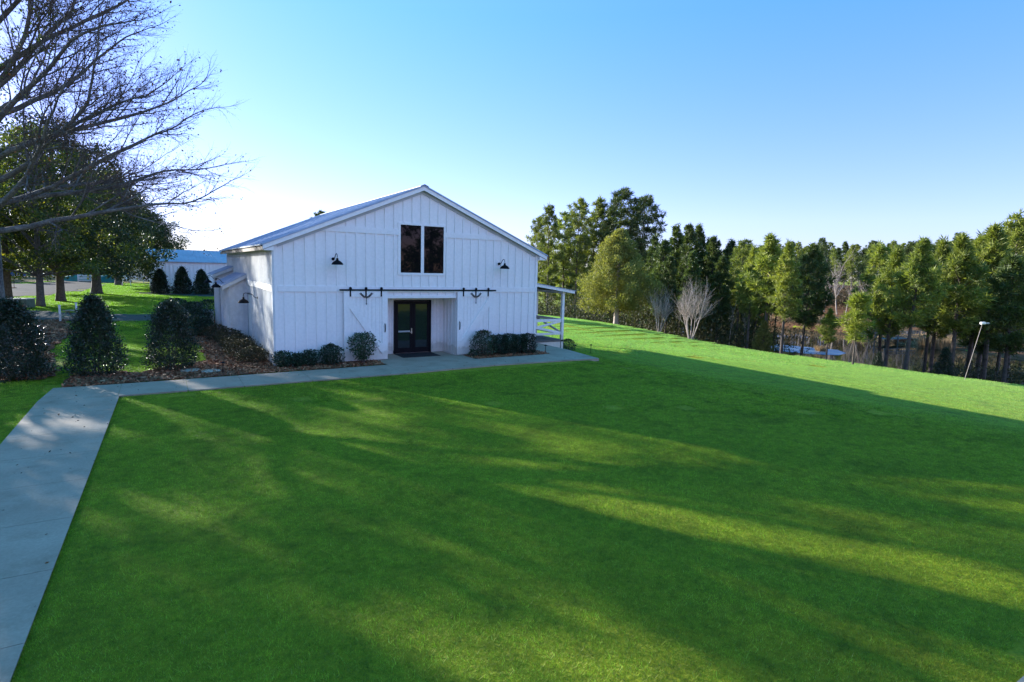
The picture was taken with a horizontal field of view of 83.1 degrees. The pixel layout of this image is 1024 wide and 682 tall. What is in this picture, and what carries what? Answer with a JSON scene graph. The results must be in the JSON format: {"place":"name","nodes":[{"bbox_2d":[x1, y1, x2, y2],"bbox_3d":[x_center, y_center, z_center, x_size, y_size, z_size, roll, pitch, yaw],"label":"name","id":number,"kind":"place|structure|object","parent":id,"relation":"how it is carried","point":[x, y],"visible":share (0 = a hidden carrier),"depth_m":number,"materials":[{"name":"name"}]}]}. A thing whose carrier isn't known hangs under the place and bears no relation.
{"place":"outdoors","nodes":[
{"label":"outdoors","id":0,"kind":"place"},
{"bbox_2d":[12,281,104,295],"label":"gravel road","id":1,"kind":"structure","parent":0,"point":[27,289],"depth_m":77.34,"materials":[{"name":"grey gravel"}]},
{"bbox_2d":[9,310,158,320],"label":"gravel drive","id":2,"kind":"structure","parent":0,"point":[44,315],"depth_m":40.56,"materials":[{"name":"grey gravel"}]},
{"bbox_2d":[136,292,213,296],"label":"gravel apron","id":3,"kind":"object","parent":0,"point":[192,294],"visible":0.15,"depth_m":70.20,"materials":[{"name":"grey gravel"}]},
{"bbox_2d":[147,268,171,293],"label":"conical evergreen","id":4,"kind":"object","parent":3,"relation":"on","point":[159,284],"visible":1,"depth_m":70.45,"materials":[{"name":"green plant"}]},
{"bbox_2d":[171,266,191,293],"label":"conical evergreen","id":5,"kind":"object","parent":3,"relation":"on","point":[182,284],"visible":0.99,"depth_m":70.91,"materials":[{"name":"green plant"}]},
{"bbox_2d":[191,269,211,293],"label":"conical evergreen","id":6,"kind":"object","parent":3,"relation":"on","point":[201,286],"visible":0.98,"depth_m":71.44,"materials":[{"name":"green plant"}]},
{"bbox_2d":[0,266,1023,681],"bbox_3d":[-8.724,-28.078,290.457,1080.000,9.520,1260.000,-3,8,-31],"label":"ground","id":7,"kind":"structure","parent":0,"point":[1016,652],"depth_m":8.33,"materials":[{"name":"green plant"}]},
{"bbox_2d":[0,319,69,379],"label":"mulch bed","id":8,"kind":"object","parent":7,"relation":"on","point":[52,347],"visible":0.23,"depth_m":27.24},
{"bbox_2d":[0,296,61,382],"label":"holly shrub","id":9,"kind":"object","parent":8,"relation":"on","point":[17,315],"visible":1,"depth_m":19.03,"materials":[{"name":"green plant"}]},
{"bbox_2d":[0,0,259,350],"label":"bare oak tree","id":10,"kind":"object","parent":8,"relation":"on","point":[45,138],"visible":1,"depth_m":23.03,"materials":[{"name":"brown plant"}]},
{"bbox_2d":[0,157,87,297],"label":"evergreen tree","id":11,"kind":"object","parent":7,"relation":"on","point":[7,279],"visible":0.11,"depth_m":51.52,"materials":[{"name":"green plant"}]},
{"bbox_2d":[0,121,142,306],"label":"evergreen tree","id":12,"kind":"object","parent":7,"relation":"on","point":[41,256],"visible":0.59,"depth_m":46.99,"materials":[{"name":"green plant"}]},
{"bbox_2d":[0,110,142,300],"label":"evergreen tree","id":13,"kind":"object","parent":7,"relation":"on","point":[60,295],"visible":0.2,"depth_m":53.40,"materials":[{"name":"green plant"}]},
{"bbox_2d":[12,142,177,293],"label":"evergreen tree","id":14,"kind":"object","parent":7,"relation":"on","point":[149,265],"visible":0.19,"depth_m":67.32,"materials":[{"name":"green plant"}]},
{"bbox_2d":[88,190,161,284],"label":"evergreen tree","id":15,"kind":"object","parent":7,"relation":"on","point":[153,232],"visible":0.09,"depth_m":89.84,"materials":[{"name":"green plant"}]},
{"bbox_2d":[112,189,177,281],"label":"evergreen tree","id":16,"kind":"object","parent":7,"relation":"on","point":[160,218],"visible":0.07,"depth_m":100.29,"materials":[{"name":"green plant"}]},
{"bbox_2d":[107,209,190,280],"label":"evergreen tree","id":17,"kind":"object","parent":7,"relation":"on","point":[160,239],"visible":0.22,"depth_m":101.66,"materials":[{"name":"green plant"}]},
{"bbox_2d":[145,249,226,291],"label":"white shed","id":18,"kind":"structure","parent":7,"relation":"on","point":[192,261],"depth_m":77.65,"materials":[{"name":"paint"}]},
{"bbox_2d":[0,316,548,386],"bbox_3d":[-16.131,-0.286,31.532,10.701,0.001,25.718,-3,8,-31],"label":"mulch bed","id":19,"kind":"object","parent":7,"relation":"on","point":[319,368],"visible":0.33,"depth_m":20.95,"materials":[{"name":"brown wood"}]},
{"bbox_2d":[58,292,132,377],"bbox_3d":[-14.557,-0.232,20.031,2.244,2.938,2.276,-3,8,-31],"label":"holly shrub","id":20,"kind":"object","parent":19,"relation":"on","point":[93,314],"visible":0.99,"depth_m":19.81,"materials":[{"name":"green plant"}]},
{"bbox_2d":[139,298,205,370],"bbox_3d":[-12.668,-0.249,21.553,2.182,2.723,2.229,-3,8,-31],"label":"holly shrub","id":21,"kind":"object","parent":19,"relation":"on","point":[168,309],"visible":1,"depth_m":21.23,"materials":[{"name":"green plant"}]},
{"bbox_2d":[171,304,211,331],"bbox_3d":[-18.423,-1.261,32.752,2.497,1.705,2.560,-3,8,-31],"label":"dark shrub","id":22,"kind":"object","parent":19,"relation":"on","point":[194,308],"visible":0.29,"depth_m":32.71,"materials":[{"name":"green plant"}]},
{"bbox_2d":[180,301,214,318],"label":"dark shrub","id":23,"kind":"object","parent":19,"relation":"on","point":[197,304],"visible":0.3,"depth_m":35.60,"materials":[{"name":"green plant"}]},
{"bbox_2d":[187,316,218,335],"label":"dark shrub","id":24,"kind":"object","parent":19,"relation":"on","point":[205,322],"visible":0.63,"depth_m":31.00,"materials":[{"name":"green plant"}]},
{"bbox_2d":[204,324,226,339],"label":"bronze shrub","id":25,"kind":"object","parent":19,"relation":"on","point":[212,327],"visible":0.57,"depth_m":29.66,"materials":[{"name":"brown plant"}]},
{"bbox_2d":[217,333,255,351],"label":"bronze shrub","id":26,"kind":"object","parent":19,"relation":"on","point":[239,336],"visible":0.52,"depth_m":25.85,"materials":[{"name":"brown plant"}]},
{"bbox_2d":[222,338,262,356],"bbox_3d":[-11.491,0.291,24.737,1.694,0.869,1.699,-3,8,-31],"label":"bronze shrub","id":27,"kind":"object","parent":19,"relation":"on","point":[231,345],"visible":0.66,"depth_m":24.51,"materials":[{"name":"brown plant"}]},
{"bbox_2d":[234,346,269,362],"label":"bronze shrub","id":28,"kind":"object","parent":19,"relation":"on","point":[247,349],"visible":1,"depth_m":23.33,"materials":[{"name":"brown plant"}]},
{"bbox_2d":[271,350,292,367],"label":"shrub","id":29,"kind":"object","parent":19,"relation":"on","point":[283,362],"visible":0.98,"depth_m":22.25,"materials":[{"name":"green plant"}]},
{"bbox_2d":[287,352,307,366],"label":"shrub","id":30,"kind":"object","parent":19,"relation":"on","point":[298,360],"visible":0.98,"depth_m":22.51,"materials":[{"name":"green plant"}]},
{"bbox_2d":[301,349,320,365],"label":"shrub","id":31,"kind":"object","parent":19,"relation":"on","point":[313,354],"visible":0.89,"depth_m":22.78,"materials":[{"name":"green plant"}]},
{"bbox_2d":[315,342,344,365],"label":"shrub","id":32,"kind":"object","parent":19,"relation":"on","point":[328,350],"visible":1,"depth_m":23.18,"materials":[{"name":"green plant"}]},
{"bbox_2d":[346,331,379,362],"bbox_3d":[-6.139,0.258,23.911,1.364,1.403,1.427,-3,8,-31],"label":"camellia bush","id":33,"kind":"object","parent":19,"relation":"on","point":[363,353],"visible":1,"depth_m":23.81,"materials":[{"name":"green plant"}]},
{"bbox_2d":[0,343,598,681],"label":"walkway","id":34,"kind":"structure","parent":7,"relation":"on","point":[41,494],"depth_m":11.71,"materials":[{"name":"concrete"}]},
{"bbox_2d":[395,352,440,357],"bbox_3d":[-4.337,0.629,26.480,1.800,0.014,1.190,-3,8,-31],"label":"door mat","id":35,"kind":"object","parent":34,"relation":"on","point":[419,354],"depth_m":26.40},
{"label":"mulch bed","id":36,"kind":"structure","parent":34,"relation":"on","visible":0},
{"bbox_2d":[469,329,498,355],"bbox_3d":[-1.253,0.087,26.751,1.494,1.296,1.480,-3,8,-31],"label":"camellia bush","id":37,"kind":"object","parent":36,"relation":"on","point":[485,333],"visible":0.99,"depth_m":26.62,"materials":[{"name":"green plant"}]},
{"bbox_2d":[490,333,508,354],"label":"box bush","id":38,"kind":"object","parent":36,"relation":"on","point":[500,350],"visible":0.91,"depth_m":27.07,"materials":[{"name":"green plant"}]},
{"bbox_2d":[500,333,519,353],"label":"box bush","id":39,"kind":"object","parent":36,"relation":"on","point":[515,343],"visible":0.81,"depth_m":27.34,"materials":[{"name":"green plant"}]},
{"bbox_2d":[511,334,527,352],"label":"box bush","id":40,"kind":"object","parent":36,"relation":"on","point":[520,343],"visible":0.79,"depth_m":27.61,"materials":[{"name":"green plant"}]},
{"bbox_2d":[519,332,537,352],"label":"box bush","id":41,"kind":"object","parent":36,"relation":"on","point":[532,346],"visible":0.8,"depth_m":27.91,"materials":[{"name":"green plant"}]},
{"bbox_2d":[207,184,574,365],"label":"barn","id":42,"kind":"structure","parent":7,"relation":"on","point":[422,255],"depth_m":25.44,"materials":[{"name":"white paint"}]},
{"bbox_2d":[247,292,252,341],"bbox_3d":[-12.856,-1.091,28.412,0.070,2.530,1.530,-3,8,-31],"label":"side door","id":43,"kind":"structure","parent":42,"relation":"in","point":[249,304],"depth_m":28.50,"materials":[{"name":"white paint"}]},
{"bbox_2d":[344,287,387,360],"bbox_3d":[-6.125,-0.720,24.280,1.860,3.090,0.136,-3,8,-31],"label":"sliding door","id":44,"kind":"structure","parent":42,"relation":"attached to","point":[366,311],"depth_m":24.28,"materials":[{"name":"white paint"}]},
{"bbox_2d":[393,300,430,353],"bbox_3d":[-4.632,-0.680,26.921,1.820,2.460,0.143,-3,8,-31],"label":"entrance door","id":45,"kind":"structure","parent":42,"relation":"in","point":[412,318],"depth_m":26.90,"materials":[{"name":"black paint"}]},
{"bbox_2d":[398,222,445,275],"bbox_3d":[-3.930,-3.994,25.297,2.220,2.230,0.045,-3,8,-31],"label":"upper window","id":46,"kind":"structure","parent":42,"relation":"in","point":[421,247],"depth_m":25.28,"materials":[{"name":"glass"}]},
{"bbox_2d":[456,288,493,354],"bbox_3d":[-1.700,-0.936,26.954,1.890,3.090,0.136,-3,8,-31],"label":"sliding door","id":47,"kind":"structure","parent":42,"relation":"attached to","point":[475,309],"depth_m":26.88,"materials":[{"name":"white paint"}]},
{"bbox_2d":[0,327,1023,427],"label":"grass","id":48,"kind":"structure","parent":7,"relation":"on","point":[784,388],"depth_m":21.89,"materials":[{"name":"green plant"}]},
{"bbox_2d":[0,364,1023,681],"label":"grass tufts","id":49,"kind":"object","parent":7,"relation":"on","point":[550,514],"visible":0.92,"depth_m":10.05,"materials":[{"name":"green plant"}]},
{"bbox_2d":[14,281,1023,386],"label":"grass","id":50,"kind":"structure","parent":7,"relation":"on","point":[149,301],"depth_m":44.95,"materials":[{"name":"green plant"}]},
{"bbox_2d":[556,260,576,312],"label":"dark pine tree","id":51,"kind":"object","parent":7,"relation":"on","point":[567,294],"visible":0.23,"depth_m":116.69,"materials":[{"name":"green plant"}]},
{"bbox_2d":[834,290,876,363],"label":"pine sapling","id":52,"kind":"object","parent":7,"relation":"on","point":[859,302],"visible":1,"depth_m":39.84,"materials":[{"name":"green plant"}]},
{"bbox_2d":[0,0,1023,280],"label":"sky","id":53,"kind":"structure","parent":0,"point":[860,122],"materials":[{"name":"blue"}]},
{"bbox_2d":[657,320,1023,383],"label":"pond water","id":54,"kind":"structure","parent":0,"point":[865,354],"depth_m":89.16,"materials":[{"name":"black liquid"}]},
{"bbox_2d":[770,345,844,354],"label":"pond ice","id":55,"kind":"structure","parent":54,"relation":"on","point":[830,351],"depth_m":87.86,"materials":[{"name":"ice"}]},
{"bbox_2d":[929,334,958,349],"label":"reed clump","id":56,"kind":"object","parent":54,"relation":"in","point":[947,342],"visible":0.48,"depth_m":94.02,"materials":[{"name":"beige plant"}]},
{"bbox_2d":[760,285,1023,359],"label":"bank","id":57,"kind":"structure","parent":0,"point":[841,310],"depth_m":131.88,"materials":[{"name":"brown soil"}]},
{"bbox_2d":[814,237,830,272],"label":"pine tree","id":58,"kind":"object","parent":57,"relation":"on","point":[823,243],"visible":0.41,"depth_m":155.93,"materials":[{"name":"green plant"}]},
{"bbox_2d":[829,248,840,275],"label":"pine tree","id":59,"kind":"object","parent":57,"relation":"on","point":[834,253],"visible":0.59,"depth_m":173.70,"materials":[{"name":"green plant"}]},
{"bbox_2d":[842,244,859,286],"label":"pine tree","id":60,"kind":"object","parent":57,"relation":"on","point":[851,268],"visible":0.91,"depth_m":159.53,"materials":[{"name":"green plant"}]},
{"bbox_2d":[805,278,907,309],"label":"winter scrub","id":61,"kind":"object","parent":57,"relation":"on","point":[840,298],"visible":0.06,"depth_m":153.84,"materials":[{"name":"brown plant"}]},
{"bbox_2d":[853,255,875,284],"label":"pine tree","id":62,"kind":"object","parent":57,"relation":"on","point":[860,269],"visible":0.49,"depth_m":149.16,"materials":[{"name":"green plant"}]},
{"bbox_2d":[761,314,1016,347],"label":"dry reeds","id":63,"kind":"object","parent":57,"relation":"on","point":[913,341],"visible":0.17,"depth_m":107.23,"materials":[{"name":"brown plant"}]},
{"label":"forest floor","id":64,"kind":"structure","parent":0,"visible":0},
{"bbox_2d":[525,215,549,281],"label":"pine tree","id":65,"kind":"object","parent":64,"relation":"on","point":[537,227],"visible":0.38,"depth_m":91.05,"materials":[{"name":"green plant"}]},
{"bbox_2d":[532,204,565,310],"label":"pine tree","id":66,"kind":"object","parent":64,"relation":"on","point":[547,219],"visible":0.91,"depth_m":85.81,"materials":[{"name":"green plant"}]},
{"bbox_2d":[549,211,584,287],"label":"pine tree","id":67,"kind":"object","parent":64,"relation":"on","point":[565,217],"visible":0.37,"depth_m":95.76,"materials":[{"name":"green plant"}]},
{"bbox_2d":[557,197,597,314],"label":"pine tree","id":68,"kind":"object","parent":64,"relation":"on","point":[578,224],"visible":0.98,"depth_m":87.22,"materials":[{"name":"green plant"}]},
{"bbox_2d":[574,194,608,304],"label":"pine tree","id":69,"kind":"object","parent":64,"relation":"on","point":[599,205],"visible":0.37,"depth_m":90.67,"materials":[{"name":"green plant"}]},
{"bbox_2d":[589,186,646,273],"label":"pine tree","id":70,"kind":"object","parent":64,"relation":"on","point":[613,210],"visible":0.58,"depth_m":87.55,"materials":[{"name":"green plant"}]},
{"bbox_2d":[576,228,667,323],"bbox_3d":[10.956,-6.377,59.707,8.878,10.580,8.956,-3,8,-31],"label":"cedar tree","id":71,"kind":"object","parent":64,"relation":"on","point":[624,284],"visible":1,"depth_m":58.36,"materials":[{"name":"green plant"}]},
{"bbox_2d":[622,194,667,316],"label":"pine tree","id":72,"kind":"object","parent":64,"relation":"on","point":[652,218],"visible":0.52,"depth_m":89.84,"materials":[{"name":"green plant"}]},
{"bbox_2d":[641,233,662,326],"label":"dark pine tree","id":73,"kind":"object","parent":64,"relation":"on","point":[651,249],"visible":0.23,"depth_m":73.79,"materials":[{"name":"green plant"}]},
{"bbox_2d":[645,285,674,331],"bbox_3d":[14.195,-2.963,55.090,2.762,5.141,2.891,1,7,-8],"label":"crape myrtle","id":74,"kind":"object","parent":64,"relation":"on","point":[665,312],"visible":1,"depth_m":55.05,"materials":[{"name":"grey plant"}]},
{"bbox_2d":[642,239,680,327],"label":"dark pine tree","id":75,"kind":"object","parent":64,"relation":"on","point":[664,248],"visible":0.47,"depth_m":65.58,"materials":[{"name":"green plant"}]},
{"bbox_2d":[653,256,682,333],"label":"dark pine tree","id":76,"kind":"object","parent":64,"relation":"on","point":[668,268],"visible":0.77,"depth_m":59.67,"materials":[{"name":"green plant"}]},
{"bbox_2d":[663,223,688,325],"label":"dark pine tree","id":77,"kind":"object","parent":64,"relation":"on","point":[675,240],"visible":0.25,"depth_m":69.63,"materials":[{"name":"green plant"}]},
{"bbox_2d":[538,286,822,355],"bbox_3d":[15.829,-3.515,82.689,35.227,9.540,65.577,-3,8,-31],"label":"underbrush","id":78,"kind":"object","parent":64,"relation":"on","point":[707,335],"visible":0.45,"depth_m":62.41,"materials":[{"name":"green plant"}]},
{"bbox_2d":[674,222,707,317],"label":"dark pine tree","id":79,"kind":"object","parent":64,"relation":"on","point":[691,235],"visible":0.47,"depth_m":67.38,"materials":[{"name":"green plant"}]},
{"bbox_2d":[677,250,707,337],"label":"dark pine tree","id":80,"kind":"object","parent":64,"relation":"on","point":[693,271],"visible":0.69,"depth_m":59.58,"materials":[{"name":"green plant"}]},
{"bbox_2d":[668,274,719,338],"bbox_3d":[15.672,-2.781,50.287,4.488,6.129,4.286,-5,9,-42],"label":"crape myrtle","id":81,"kind":"object","parent":64,"relation":"on","point":[684,312],"visible":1,"depth_m":50.24,"materials":[{"name":"grey plant"}]},
{"bbox_2d":[693,223,711,332],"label":"dark pine tree","id":82,"kind":"object","parent":64,"relation":"on","point":[699,230],"visible":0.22,"depth_m":70.96,"materials":[{"name":"green plant"}]},
{"bbox_2d":[699,235,724,318],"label":"dark pine tree","id":83,"kind":"object","parent":64,"relation":"on","point":[713,246],"visible":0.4,"depth_m":69.29,"materials":[{"name":"green plant"}]},
{"bbox_2d":[701,255,736,343],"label":"dark pine tree","id":84,"kind":"object","parent":64,"relation":"on","point":[722,265],"visible":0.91,"depth_m":57.58,"materials":[{"name":"green plant"}]},
{"bbox_2d":[711,237,735,336],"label":"dark pine tree","id":85,"kind":"object","parent":64,"relation":"on","point":[730,245],"visible":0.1,"depth_m":69.30,"materials":[{"name":"green plant"}]},
{"bbox_2d":[716,246,746,344],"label":"dark pine tree","id":86,"kind":"object","parent":64,"relation":"on","point":[731,256],"visible":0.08,"depth_m":63.66,"materials":[{"name":"green plant"}]},
{"bbox_2d":[716,238,755,346],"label":"pine tree","id":87,"kind":"object","parent":64,"relation":"on","point":[743,252],"visible":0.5,"depth_m":58.26,"materials":[{"name":"green plant"}]},
{"bbox_2d":[734,244,761,348],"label":"young pine tree","id":88,"kind":"object","parent":64,"relation":"on","point":[751,311],"visible":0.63,"depth_m":54.03,"materials":[{"name":"green plant"}]},
{"bbox_2d":[735,232,789,345],"bbox_3d":[22.058,-3.808,50.331,4.964,11.521,4.534,6,8,31],"label":"young pine tree","id":89,"kind":"object","parent":64,"relation":"on","point":[765,258],"visible":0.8,"depth_m":49.74,"materials":[{"name":"green plant"}]},
{"bbox_2d":[752,320,775,352],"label":"cedar tree","id":90,"kind":"object","parent":64,"relation":"on","point":[762,337],"visible":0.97,"depth_m":49.96,"materials":[{"name":"green plant"}]},
{"bbox_2d":[764,238,804,353],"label":"young pine tree","id":91,"kind":"object","parent":64,"relation":"on","point":[787,270],"visible":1,"depth_m":46.75,"materials":[{"name":"green plant"}]},
{"bbox_2d":[789,242,837,356],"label":"young pine tree","id":92,"kind":"object","parent":64,"relation":"on","point":[807,269],"visible":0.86,"depth_m":55.58,"materials":[{"name":"green plant"}]},
{"bbox_2d":[814,307,840,359],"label":"young pine tree","id":93,"kind":"object","parent":64,"relation":"on","point":[830,318],"visible":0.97,"depth_m":45.97,"materials":[{"name":"green plant"}]},
{"bbox_2d":[849,239,901,365],"bbox_3d":[38.219,-2.913,60.329,5.717,15.336,6.260,5,8,27],"label":"pine tree","id":94,"kind":"object","parent":64,"relation":"on","point":[878,254],"visible":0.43,"depth_m":60.34,"materials":[{"name":"green plant"}]},
{"bbox_2d":[866,243,911,366],"bbox_3d":[32.757,-2.199,50.301,4.138,12.617,4.171,0,7,-12],"label":"young pine tree","id":95,"kind":"object","parent":64,"relation":"on","point":[883,323],"visible":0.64,"depth_m":50.08,"materials":[{"name":"green plant"}]},
{"bbox_2d":[874,235,951,370],"bbox_3d":[31.566,-2.315,45.395,4.660,12.072,4.256,0,7,-14],"label":"young pine tree","id":96,"kind":"object","parent":64,"relation":"on","point":[919,268],"visible":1,"depth_m":44.57,"materials":[{"name":"green plant"}]},
{"bbox_2d":[910,244,951,372],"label":"pine tree","id":97,"kind":"object","parent":64,"relation":"on","point":[925,352],"visible":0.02,"depth_m":57.79,"materials":[{"name":"green plant"}]},
{"bbox_2d":[912,234,959,372],"bbox_3d":[38.353,-2.261,52.595,4.404,14.823,4.369,-5,10,-43],"label":"young pine tree","id":98,"kind":"object","parent":64,"relation":"on","point":[943,249],"visible":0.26,"depth_m":51.90,"materials":[{"name":"green plant"}]},
{"bbox_2d":[928,346,960,376],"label":"cedar tree","id":99,"kind":"object","parent":64,"relation":"on","point":[943,365],"visible":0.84,"depth_m":42.06,"materials":[{"name":"green plant"}]},
{"bbox_2d":[888,354,1023,384],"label":"underbrush","id":100,"kind":"object","parent":64,"relation":"on","point":[1010,379],"visible":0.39,"depth_m":53.64,"materials":[{"name":"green plant"}]},
{"bbox_2d":[928,232,1000,366],"bbox_3d":[35.639,-2.037,46.124,4.899,13.554,5.365,6,9,35],"label":"young pine tree","id":101,"kind":"object","parent":64,"relation":"on","point":[960,262],"visible":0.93,"depth_m":45.44,"materials":[{"name":"green plant"}]},
{"bbox_2d":[951,229,995,377],"bbox_3d":[45.035,-2.359,56.773,6.072,17.024,6.024,-3,8,-30],"label":"young pine tree","id":102,"kind":"object","parent":64,"relation":"on","point":[971,337],"visible":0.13,"depth_m":56.13,"materials":[{"name":"green plant"}]},
{"bbox_2d":[949,325,1015,378],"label":"young pine tree","id":103,"kind":"object","parent":64,"relation":"on","point":[964,342],"visible":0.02,"depth_m":60.75,"materials":[{"name":"green plant"}]},
{"bbox_2d":[954,221,1023,379],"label":"young pine tree","id":104,"kind":"object","parent":64,"relation":"on","point":[993,251],"visible":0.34,"depth_m":49.52,"materials":[{"name":"green plant"}]},
{"bbox_2d":[972,253,1023,383],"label":"young pine tree","id":105,"kind":"object","parent":64,"relation":"on","point":[1005,290],"visible":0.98,"depth_m":45.84,"materials":[{"name":"green plant"}]},
{"bbox_2d":[984,208,1023,382],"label":"pine tree","id":106,"kind":"object","parent":64,"relation":"on","point":[1017,234],"visible":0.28,"depth_m":51.37,"materials":[{"name":"green plant"}]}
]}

